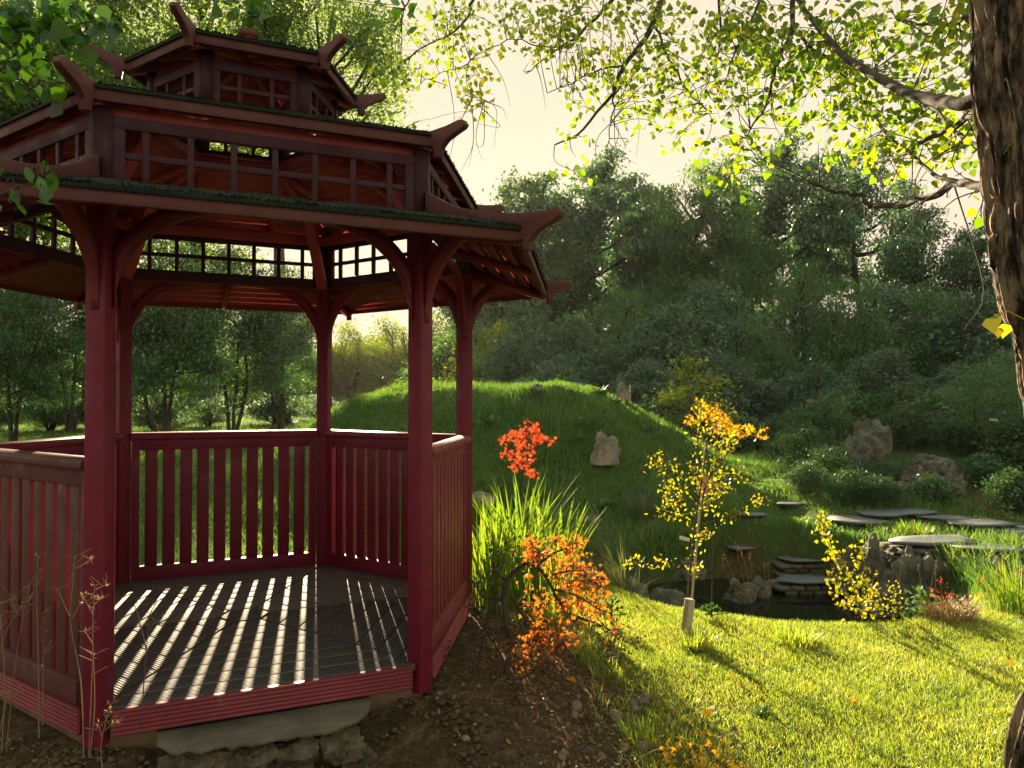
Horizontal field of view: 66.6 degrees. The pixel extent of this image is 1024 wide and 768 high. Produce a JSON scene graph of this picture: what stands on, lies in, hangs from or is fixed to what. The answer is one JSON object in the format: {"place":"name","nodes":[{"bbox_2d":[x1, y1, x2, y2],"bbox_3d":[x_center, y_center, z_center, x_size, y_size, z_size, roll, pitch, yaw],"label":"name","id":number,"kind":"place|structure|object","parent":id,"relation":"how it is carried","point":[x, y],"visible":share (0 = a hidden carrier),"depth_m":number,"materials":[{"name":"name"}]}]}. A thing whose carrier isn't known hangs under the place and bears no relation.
{"place":"outdoors","nodes":[
{"label":"outdoors","id":0,"kind":"place"},
{"bbox_2d":[0,160,58,215],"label":"leafy branch","id":1,"kind":"object","parent":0,"point":[47,186],"visible":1,"depth_m":2.02,"materials":[{"name":"green plant"}]},
{"bbox_2d":[0,64,67,117],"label":"leafy branch","id":2,"kind":"object","parent":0,"point":[57,95],"visible":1,"depth_m":3.04,"materials":[{"name":"green plant"}]},
{"bbox_2d":[0,0,128,96],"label":"leafy branch","id":3,"kind":"object","parent":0,"point":[20,31],"visible":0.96,"depth_m":3.08,"materials":[{"name":"green plant"}]},
{"bbox_2d":[198,0,417,33],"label":"leafy branch","id":4,"kind":"object","parent":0,"point":[255,11],"visible":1,"depth_m":3.44,"materials":[{"name":"green plant"}]},
{"bbox_2d":[0,413,762,465],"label":"meadow grass","id":5,"kind":"structure","parent":0,"point":[4,436],"depth_m":30.17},
{"bbox_2d":[0,0,990,393],"label":"sky","id":6,"kind":"structure","parent":0,"point":[525,139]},
{"bbox_2d":[0,385,1023,767],"bbox_3d":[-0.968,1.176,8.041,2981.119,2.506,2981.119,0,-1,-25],"label":"ground","id":7,"kind":"structure","parent":0,"point":[394,753],"depth_m":4.46,"materials":[{"name":"plant"}]},
{"bbox_2d":[0,552,53,750],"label":"dry stalks","id":8,"kind":"object","parent":7,"relation":"on","point":[6,691],"visible":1,"depth_m":2.73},
{"bbox_2d":[0,289,84,440],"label":"tree","id":9,"kind":"object","parent":7,"relation":"on","point":[18,377],"visible":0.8,"depth_m":24.86,"materials":[{"name":"green plant"}]},
{"bbox_2d":[1,241,85,432],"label":"tree","id":10,"kind":"object","parent":7,"relation":"on","point":[79,318],"visible":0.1,"depth_m":29.54,"materials":[{"name":"green plant"}]},
{"bbox_2d":[5,389,84,430],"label":"bush","id":11,"kind":"object","parent":7,"relation":"on","point":[51,418],"visible":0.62,"depth_m":30.45,"materials":[{"name":"green plant"}]},
{"bbox_2d":[0,0,129,423],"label":"tree","id":12,"kind":"object","parent":7,"relation":"on","point":[24,234],"visible":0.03,"depth_m":35.01,"materials":[{"name":"green plant"}]},
{"bbox_2d":[48,548,110,757],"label":"dry stalks","id":13,"kind":"object","parent":7,"relation":"on","point":[92,660],"visible":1,"depth_m":2.71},
{"bbox_2d":[0,0,242,263],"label":"tree","id":14,"kind":"object","parent":7,"relation":"on","point":[122,13],"visible":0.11,"depth_m":31.60,"materials":[{"name":"green plant"}]},
{"bbox_2d":[78,239,243,431],"bbox_3d":[-10.539,-1.294,23.947,4.936,6.896,4.529,0,-1,10],"label":"tree","id":15,"kind":"object","parent":7,"relation":"on","point":[163,330],"visible":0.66,"depth_m":23.45,"materials":[{"name":"green plant"}]},
{"bbox_2d":[131,393,196,430],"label":"bush","id":16,"kind":"object","parent":7,"relation":"on","point":[142,421],"visible":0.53,"depth_m":30.60,"materials":[{"name":"green plant"}]},
{"bbox_2d":[71,0,292,417],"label":"tree","id":17,"kind":"object","parent":7,"relation":"on","point":[200,10],"visible":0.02,"depth_m":38.97,"materials":[{"name":"green plant"}]},
{"bbox_2d":[158,243,310,430],"bbox_3d":[-9.856,-1.420,27.027,5.137,7.177,4.714,0,-1,-25],"label":"tree","id":18,"kind":"object","parent":7,"relation":"on","point":[253,337],"visible":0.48,"depth_m":26.62,"materials":[{"name":"green plant"}]},
{"bbox_2d":[157,726,377,767],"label":"rubble wall","id":19,"kind":"structure","parent":7,"relation":"on","point":[347,747],"depth_m":3.16,"materials":[{"name":"stone"}]},
{"bbox_2d":[157,696,371,755],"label":"stone slab","id":20,"kind":"structure","parent":19,"relation":"on","point":[308,721],"depth_m":3.22,"materials":[{"name":"stone"}]},
{"bbox_2d":[236,393,316,423],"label":"bush","id":21,"kind":"object","parent":7,"relation":"on","point":[263,411],"visible":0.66,"depth_m":35.37,"materials":[{"name":"green plant"}]},
{"bbox_2d":[231,258,338,429],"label":"tree","id":22,"kind":"object","parent":7,"relation":"on","point":[304,345],"visible":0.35,"depth_m":29.87,"materials":[{"name":"green plant"}]},
{"bbox_2d":[0,2,572,751],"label":"gazebo","id":23,"kind":"object","parent":7,"relation":"on","point":[332,614],"visible":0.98,"depth_m":4.00,"materials":[{"name":"red paint"}]},
{"bbox_2d":[0,117,88,226],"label":"lattice window","id":24,"kind":"structure","parent":23,"relation":"in","point":[76,131],"depth_m":3.39,"materials":[{"name":"paint"}]},
{"bbox_2d":[0,211,120,268],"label":"lattice window","id":25,"kind":"structure","parent":23,"relation":"in","point":[10,242],"depth_m":4.53,"materials":[{"name":"paint"}]},
{"bbox_2d":[153,61,196,96],"bbox_3d":[-1.791,-1.542,4.164,0.424,0.265,0.030,-1,-1,35],"label":"upper lattice window","id":26,"kind":"structure","parent":23,"relation":"in","point":[183,73],"depth_m":4.12,"materials":[{"name":"paint"}]},
{"bbox_2d":[133,234,316,288],"bbox_3d":[-2.031,-0.885,5.588,1.284,0.335,0.030,0,-1,-25],"label":"lattice window","id":27,"kind":"structure","parent":23,"relation":"in","point":[149,273],"depth_m":5.57,"materials":[{"name":"paint"}]},
{"bbox_2d":[213,60,296,110],"bbox_3d":[-1.356,-1.542,4.123,0.424,0.265,0.030,0,-1,-25],"label":"upper lattice window","id":28,"kind":"structure","parent":23,"relation":"in","point":[240,70],"depth_m":4.11,"materials":[{"name":"paint"}]},
{"bbox_2d":[112,116,414,210],"bbox_3d":[-1.044,-0.917,3.434,1.284,0.335,0.030,0,-1,-25],"label":"lattice window","id":29,"kind":"structure","parent":23,"relation":"in","point":[121,125],"depth_m":3.39,"materials":[{"name":"paint"}]},
{"bbox_2d":[327,233,453,288],"bbox_3d":[-0.851,-0.887,5.477,1.284,0.335,0.030,-1,-1,35],"label":"lattice window","id":30,"kind":"structure","parent":23,"relation":"in","point":[391,276],"depth_m":5.65,"materials":[{"name":"paint"}]},
{"bbox_2d":[179,0,429,424],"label":"tree","id":31,"kind":"object","parent":7,"relation":"on","point":[359,15],"visible":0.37,"depth_m":35.65,"materials":[{"name":"green plant"}]},
{"bbox_2d":[202,0,429,408],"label":"tree","id":32,"kind":"object","parent":7,"relation":"on","point":[294,34],"visible":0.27,"depth_m":36.79,"materials":[{"name":"green plant"}]},
{"bbox_2d":[0,610,633,767],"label":"pebbles","id":33,"kind":"object","parent":7,"relation":"on","point":[465,737],"visible":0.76,"depth_m":3.64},
{"bbox_2d":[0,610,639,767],"bbox_3d":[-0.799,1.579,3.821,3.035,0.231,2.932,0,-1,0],"label":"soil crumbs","id":34,"kind":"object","parent":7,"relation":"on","point":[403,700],"visible":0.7,"depth_m":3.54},
{"bbox_2d":[310,318,388,404],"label":"tree","id":35,"kind":"object","parent":7,"relation":"on","point":[339,352],"visible":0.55,"depth_m":59.37,"materials":[{"name":"green plant"}]},
{"bbox_2d":[341,313,407,395],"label":"tree","id":36,"kind":"object","parent":7,"relation":"on","point":[392,352],"visible":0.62,"depth_m":57.41,"materials":[{"name":"green plant"}]},
{"bbox_2d":[382,320,508,387],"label":"bush","id":37,"kind":"object","parent":7,"relation":"on","point":[441,350],"visible":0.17,"depth_m":35.13,"materials":[{"name":"green plant"}]},
{"bbox_2d":[433,315,514,384],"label":"bush","id":38,"kind":"object","parent":7,"relation":"on","point":[477,375],"visible":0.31,"depth_m":31.44,"materials":[{"name":"green plant"}]},
{"bbox_2d":[472,493,526,613],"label":"iris clump","id":39,"kind":"object","parent":7,"relation":"on","point":[479,564],"visible":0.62,"depth_m":5.14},
{"bbox_2d":[472,469,579,610],"bbox_3d":[0.061,1.076,5.446,0.864,1.058,0.828,-1,-1,38],"label":"iris clump","id":40,"kind":"object","parent":7,"relation":"on","point":[518,590],"visible":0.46,"depth_m":5.39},
{"bbox_2d":[498,419,555,509],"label":"japanese maple","id":41,"kind":"object","parent":7,"relation":"on","point":[535,430],"visible":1,"depth_m":6.99,"materials":[{"name":"red plant"}]},
{"bbox_2d":[472,300,586,385],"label":"bush","id":42,"kind":"object","parent":7,"relation":"on","point":[511,349],"visible":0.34,"depth_m":27.23,"materials":[{"name":"green plant"}]},
{"bbox_2d":[442,532,632,690],"bbox_3d":[0.092,1.176,3.983,1.063,0.859,0.430,0,-1,-2],"label":"japanese maple","id":43,"kind":"object","parent":7,"relation":"on","point":[570,584],"visible":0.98,"depth_m":3.97,"materials":[{"name":"orange plant"}]},
{"bbox_2d":[477,165,620,339],"bbox_3d":[1.397,-4.498,39.617,8.155,13.478,7.806,0,-1,3],"label":"tree","id":44,"kind":"object","parent":7,"relation":"on","point":[565,301],"visible":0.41,"depth_m":38.62,"materials":[{"name":"green plant"}]},
{"bbox_2d":[510,350,596,387],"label":"bush","id":45,"kind":"object","parent":7,"relation":"on","point":[548,373],"visible":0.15,"depth_m":22.61,"materials":[{"name":"green plant"}]},
{"bbox_2d":[501,489,606,615],"bbox_3d":[0.334,1.202,5.510,0.760,0.918,0.828,0,-1,-25],"label":"iris clump","id":46,"kind":"object","parent":7,"relation":"on","point":[543,582],"visible":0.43,"depth_m":5.45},
{"bbox_2d":[512,311,635,389],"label":"bush","id":47,"kind":"object","parent":7,"relation":"on","point":[597,369],"visible":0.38,"depth_m":25.49,"materials":[{"name":"green plant"}]},
{"bbox_2d":[130,377,1023,604],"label":"mound grass","id":48,"kind":"structure","parent":7,"relation":"on","point":[753,463],"depth_m":9.97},
{"bbox_2d":[590,431,620,464],"bbox_3d":[1.224,0.831,10.191,0.338,0.443,0.318,1,-1,-39],"label":"rock","id":49,"kind":"object","parent":7,"relation":"on","point":[607,451],"visible":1,"depth_m":10.10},
{"bbox_2d":[538,141,677,339],"bbox_3d":[4.961,-5.088,41.155,7.821,14.681,8.370,0,-1,9],"label":"tree","id":50,"kind":"object","parent":7,"relation":"on","point":[627,239],"visible":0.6,"depth_m":39.57,"materials":[{"name":"green plant"}]},
{"bbox_2d":[561,285,664,393],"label":"bush","id":51,"kind":"object","parent":7,"relation":"on","point":[620,324],"visible":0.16,"depth_m":29.52,"materials":[{"name":"green plant"}]},
{"bbox_2d":[554,507,681,599],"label":"grass tuft","id":52,"kind":"object","parent":7,"relation":"on","point":[602,553],"visible":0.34,"depth_m":7.66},
{"bbox_2d":[576,522,708,609],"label":"grass tuft","id":53,"kind":"object","parent":7,"relation":"on","point":[622,584],"visible":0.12,"depth_m":6.65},
{"bbox_2d":[406,609,894,767],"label":"leaf litter","id":54,"kind":"object","parent":7,"relation":"on","point":[508,741],"visible":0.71,"depth_m":3.83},
{"bbox_2d":[602,355,699,426],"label":"bush","id":55,"kind":"object","parent":7,"relation":"on","point":[639,389],"visible":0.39,"depth_m":21.58,"materials":[{"name":"green plant"}]},
{"bbox_2d":[605,297,737,440],"bbox_3d":[5.250,-0.351,25.726,4.609,5.148,5.388,0,-1,-18],"label":"bush","id":56,"kind":"object","parent":7,"relation":"on","point":[652,344],"visible":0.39,"depth_m":25.21,"materials":[{"name":"green plant"}]},
{"bbox_2d":[640,353,746,440],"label":"bush","id":57,"kind":"object","parent":7,"relation":"on","point":[673,397],"visible":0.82,"depth_m":16.33,"materials":[{"name":"green plant"}]},
{"bbox_2d":[368,0,1023,767],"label":"poplar tree","id":58,"kind":"object","parent":7,"relation":"on","point":[990,106],"visible":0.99,"depth_m":5.16,"materials":[{"name":"green plant"}]},
{"bbox_2d":[622,397,771,597],"bbox_3d":[1.251,0.922,5.278,1.058,1.671,0.298,0,-1,-2],"label":"young tree","id":59,"kind":"object","parent":7,"relation":"on","point":[696,467],"visible":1,"depth_m":5.28,"materials":[{"name":"yellow plant"}]},
{"bbox_2d":[650,718,746,767],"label":"maple seedling","id":60,"kind":"object","parent":7,"relation":"on","point":[699,751],"visible":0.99,"depth_m":3.34,"materials":[{"name":"orange plant"}]},
{"bbox_2d":[618,149,808,334],"bbox_3d":[9.627,-4.362,36.816,9.017,13.057,8.310,0,-1,-2],"label":"tree","id":61,"kind":"object","parent":7,"relation":"on","point":[692,255],"visible":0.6,"depth_m":35.83,"materials":[{"name":"green plant"}]},
{"bbox_2d":[644,273,798,405],"bbox_3d":[7.816,-0.931,29.029,6.118,6.460,5.232,0,-1,-3],"label":"bush","id":62,"kind":"object","parent":7,"relation":"on","point":[719,302],"visible":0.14,"depth_m":28.48,"materials":[{"name":"green plant"}]},
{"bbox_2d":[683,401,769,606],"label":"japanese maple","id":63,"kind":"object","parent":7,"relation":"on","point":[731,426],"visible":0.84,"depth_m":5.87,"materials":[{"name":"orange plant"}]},
{"bbox_2d":[694,411,773,454],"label":"bank shrub","id":64,"kind":"object","parent":7,"relation":"on","point":[744,446],"visible":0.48,"depth_m":18.70,"materials":[{"name":"green plant"}]},
{"bbox_2d":[683,350,792,449],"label":"bush","id":65,"kind":"object","parent":7,"relation":"on","point":[748,397],"visible":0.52,"depth_m":21.46,"materials":[{"name":"green plant"}]},
{"bbox_2d":[475,576,1023,767],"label":"lawn grass","id":66,"kind":"structure","parent":7,"relation":"on","point":[986,611],"depth_m":4.41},
{"bbox_2d":[695,310,811,426],"bbox_3d":[7.841,-0.106,24.966,4.129,4.489,3.830,0,-1,1],"label":"bush","id":67,"kind":"object","parent":7,"relation":"on","point":[773,361],"visible":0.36,"depth_m":24.59,"materials":[{"name":"green plant"}]},
{"bbox_2d":[706,122,866,327],"bbox_3d":[14.123,-5.373,40.107,7.674,15.253,8.213,0,-1,21],"label":"tree","id":68,"kind":"object","parent":7,"relation":"on","point":[811,226],"visible":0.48,"depth_m":38.36,"materials":[{"name":"green plant"}]},
{"bbox_2d":[771,556,826,576],"bbox_3d":[3.117,1.954,8.381,0.639,0.181,0.388,0,-1,-3],"label":"flagstone","id":69,"kind":"object","parent":7,"relation":"on","point":[789,565],"visible":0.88,"depth_m":8.21,"materials":[{"name":"stone"}]},
{"bbox_2d":[771,621,829,650],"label":"grass tuft","id":70,"kind":"object","parent":7,"relation":"on","point":[798,633],"visible":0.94,"depth_m":5.05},
{"bbox_2d":[767,575,840,594],"bbox_3d":[3.001,2.068,7.930,0.728,0.182,0.390,0,-1,0],"label":"flagstone","id":71,"kind":"object","parent":7,"relation":"on","point":[800,584],"visible":0.77,"depth_m":7.79,"materials":[{"name":"stone"}]},
{"bbox_2d":[779,457,832,497],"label":"bank shrub","id":72,"kind":"object","parent":7,"relation":"on","point":[807,480],"visible":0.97,"depth_m":9.81,"materials":[{"name":"green plant"}]},
{"bbox_2d":[767,419,854,472],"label":"bank shrub","id":73,"kind":"object","parent":7,"relation":"on","point":[795,443],"visible":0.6,"depth_m":11.48,"materials":[{"name":"green plant"}]},
{"bbox_2d":[754,252,868,386],"bbox_3d":[10.565,-1.217,27.898,4.734,6.935,5.103,0,-1,16],"label":"bush","id":74,"kind":"object","parent":7,"relation":"on","point":[802,316],"visible":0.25,"depth_m":27.46,"materials":[{"name":"green plant"}]},
{"bbox_2d":[769,395,857,447],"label":"bank shrub","id":75,"kind":"object","parent":7,"relation":"on","point":[822,422],"visible":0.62,"depth_m":13.42,"materials":[{"name":"green plant"}]},
{"bbox_2d":[772,360,865,418],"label":"bush","id":76,"kind":"object","parent":7,"relation":"on","point":[819,385],"visible":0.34,"depth_m":20.86,"materials":[{"name":"green plant"}]},
{"bbox_2d":[792,442,866,485],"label":"bank shrub","id":77,"kind":"object","parent":7,"relation":"on","point":[828,461],"visible":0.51,"depth_m":10.47,"materials":[{"name":"green plant"}]},
{"bbox_2d":[806,503,885,621],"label":"shrub","id":78,"kind":"object","parent":7,"relation":"on","point":[833,552],"visible":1,"depth_m":5.72,"materials":[{"name":"yellow plant"}]},
{"bbox_2d":[819,464,875,505],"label":"bank shrub","id":79,"kind":"object","parent":7,"relation":"on","point":[842,488],"visible":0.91,"depth_m":9.57,"materials":[{"name":"green plant"}]},
{"bbox_2d":[822,388,888,440],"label":"bank shrub","id":80,"kind":"object","parent":7,"relation":"on","point":[852,411],"visible":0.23,"depth_m":15.31,"materials":[{"name":"green plant"}]},
{"bbox_2d":[793,273,928,383],"bbox_3d":[11.454,-0.748,25.997,4.641,5.937,4.305,-1,-1,32],"label":"bush","id":81,"kind":"object","parent":7,"relation":"on","point":[835,353],"visible":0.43,"depth_m":25.51,"materials":[{"name":"green plant"}]},
{"bbox_2d":[847,533,886,597],"bbox_3d":[3.443,1.725,7.477,0.420,0.590,0.359,0,-1,0],"label":"rock","id":82,"kind":"object","parent":7,"relation":"on","point":[873,561],"visible":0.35,"depth_m":7.37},
{"bbox_2d":[783,132,954,312],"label":"tree","id":83,"kind":"object","parent":7,"relation":"on","point":[858,184],"visible":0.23,"depth_m":41.03,"materials":[{"name":"green plant"}]},
{"bbox_2d":[853,418,892,462],"bbox_3d":[5.682,0.923,12.348,0.604,0.765,0.638,1,-1,-33],"label":"rock","id":84,"kind":"object","parent":7,"relation":"on","point":[876,434],"visible":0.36,"depth_m":12.18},
{"bbox_2d":[816,345,935,400],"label":"bush","id":85,"kind":"object","parent":7,"relation":"on","point":[884,373],"visible":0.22,"depth_m":21.52,"materials":[{"name":"green plant"}]},
{"bbox_2d":[852,474,917,507],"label":"bank shrub","id":86,"kind":"object","parent":7,"relation":"on","point":[890,490],"visible":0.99,"depth_m":9.29,"materials":[{"name":"green plant"}]},
{"bbox_2d":[853,376,942,423],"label":"bank shrub","id":87,"kind":"object","parent":7,"relation":"on","point":[900,397],"visible":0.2,"depth_m":15.07,"materials":[{"name":"green plant"}]},
{"bbox_2d":[844,278,960,388],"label":"bush","id":88,"kind":"object","parent":7,"relation":"on","point":[893,300],"visible":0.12,"depth_m":28.50,"materials":[{"name":"green plant"}]},
{"bbox_2d":[866,400,946,453],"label":"bank shrub","id":89,"kind":"object","parent":7,"relation":"on","point":[907,429],"visible":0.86,"depth_m":12.79,"materials":[{"name":"green plant"}]},
{"bbox_2d":[880,544,934,615],"bbox_3d":[3.654,1.791,7.174,0.529,0.610,0.371,0,-1,0],"label":"rock","id":90,"kind":"object","parent":7,"relation":"on","point":[907,574],"visible":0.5,"depth_m":7.04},
{"bbox_2d":[851,203,991,319],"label":"tree","id":91,"kind":"object","parent":7,"relation":"on","point":[906,258],"visible":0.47,"depth_m":36.12,"materials":[{"name":"green plant"}]},
{"bbox_2d":[864,275,987,385],"bbox_3d":[14.733,-0.809,27.094,4.678,6.093,5.043,0,-1,-27],"label":"bush","id":92,"kind":"object","parent":7,"relation":"on","point":[925,315],"visible":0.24,"depth_m":26.63,"materials":[{"name":"green plant"}]},
{"bbox_2d":[880,535,981,559],"bbox_3d":[4.040,1.595,7.537,0.825,0.189,0.434,-1,0,-7],"label":"flagstone","id":93,"kind":"object","parent":7,"relation":"on","point":[898,544],"visible":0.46,"depth_m":7.44,"materials":[{"name":"stone"}]},
{"bbox_2d":[897,458,968,496],"bbox_3d":[5.605,1.221,10.398,0.779,0.503,0.740,1,-1,-37],"label":"rock","id":94,"kind":"object","parent":7,"relation":"on","point":[946,468],"visible":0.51,"depth_m":10.22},
{"bbox_2d":[901,470,965,505],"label":"bank shrub","id":95,"kind":"object","parent":7,"relation":"on","point":[928,487],"visible":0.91,"depth_m":9.49,"materials":[{"name":"green plant"}]},
{"bbox_2d":[901,386,976,443],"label":"bank shrub","id":96,"kind":"object","parent":7,"relation":"on","point":[931,399],"visible":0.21,"depth_m":13.42,"materials":[{"name":"green plant"}]},
{"bbox_2d":[922,551,955,606],"bbox_3d":[3.867,1.827,7.165,0.555,0.576,0.362,0,-1,0],"label":"rock","id":97,"kind":"object","parent":7,"relation":"on","point":[929,563],"visible":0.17,"depth_m":7.04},
{"bbox_2d":[908,594,987,623],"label":"grass tuft","id":98,"kind":"object","parent":7,"relation":"on","point":[946,612],"visible":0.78,"depth_m":5.57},
{"bbox_2d":[909,360,1001,402],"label":"bush","id":99,"kind":"object","parent":7,"relation":"on","point":[947,373],"visible":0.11,"depth_m":20.85,"materials":[{"name":"green plant"}]},
{"bbox_2d":[924,215,996,334],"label":"tree","id":100,"kind":"object","parent":7,"relation":"on","point":[963,271],"visible":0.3,"depth_m":34.30,"materials":[{"name":"green plant"}]},
{"bbox_2d":[909,284,1013,390],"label":"bush","id":101,"kind":"object","parent":7,"relation":"on","point":[980,345],"visible":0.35,"depth_m":24.88,"materials":[{"name":"green plant"}]},
{"bbox_2d":[921,406,1003,457],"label":"bank shrub","id":102,"kind":"object","parent":7,"relation":"on","point":[963,437],"visible":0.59,"depth_m":12.07,"materials":[{"name":"green plant"}]},
{"bbox_2d":[930,350,1023,456],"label":"bush","id":103,"kind":"object","parent":7,"relation":"on","point":[961,394],"visible":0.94,"depth_m":11.21,"materials":[{"name":"green plant"}]},
{"bbox_2d":[955,556,1023,613],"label":"grass tuft","id":104,"kind":"object","parent":7,"relation":"on","point":[1010,595],"visible":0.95,"depth_m":5.85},
{"bbox_2d":[957,451,1021,487],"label":"bank shrub","id":105,"kind":"object","parent":7,"relation":"on","point":[977,469],"visible":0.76,"depth_m":10.48,"materials":[{"name":"green plant"}]},
{"bbox_2d":[970,407,1023,471],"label":"bank shrub","id":106,"kind":"object","parent":7,"relation":"on","point":[1007,446],"visible":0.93,"depth_m":11.17,"materials":[{"name":"green plant"}]},
{"bbox_2d":[974,465,1023,515],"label":"bank shrub","id":107,"kind":"object","parent":7,"relation":"on","point":[1011,485],"visible":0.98,"depth_m":8.90,"materials":[{"name":"green plant"}]},
{"bbox_2d":[499,601,684,767],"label":"border grass","id":108,"kind":"structure","parent":0,"point":[593,671],"depth_m":4.34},
{"bbox_2d":[646,578,912,629],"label":"pond","id":109,"kind":"structure","parent":0,"point":[780,605],"depth_m":7.34,"materials":[{"name":"black liquid"}]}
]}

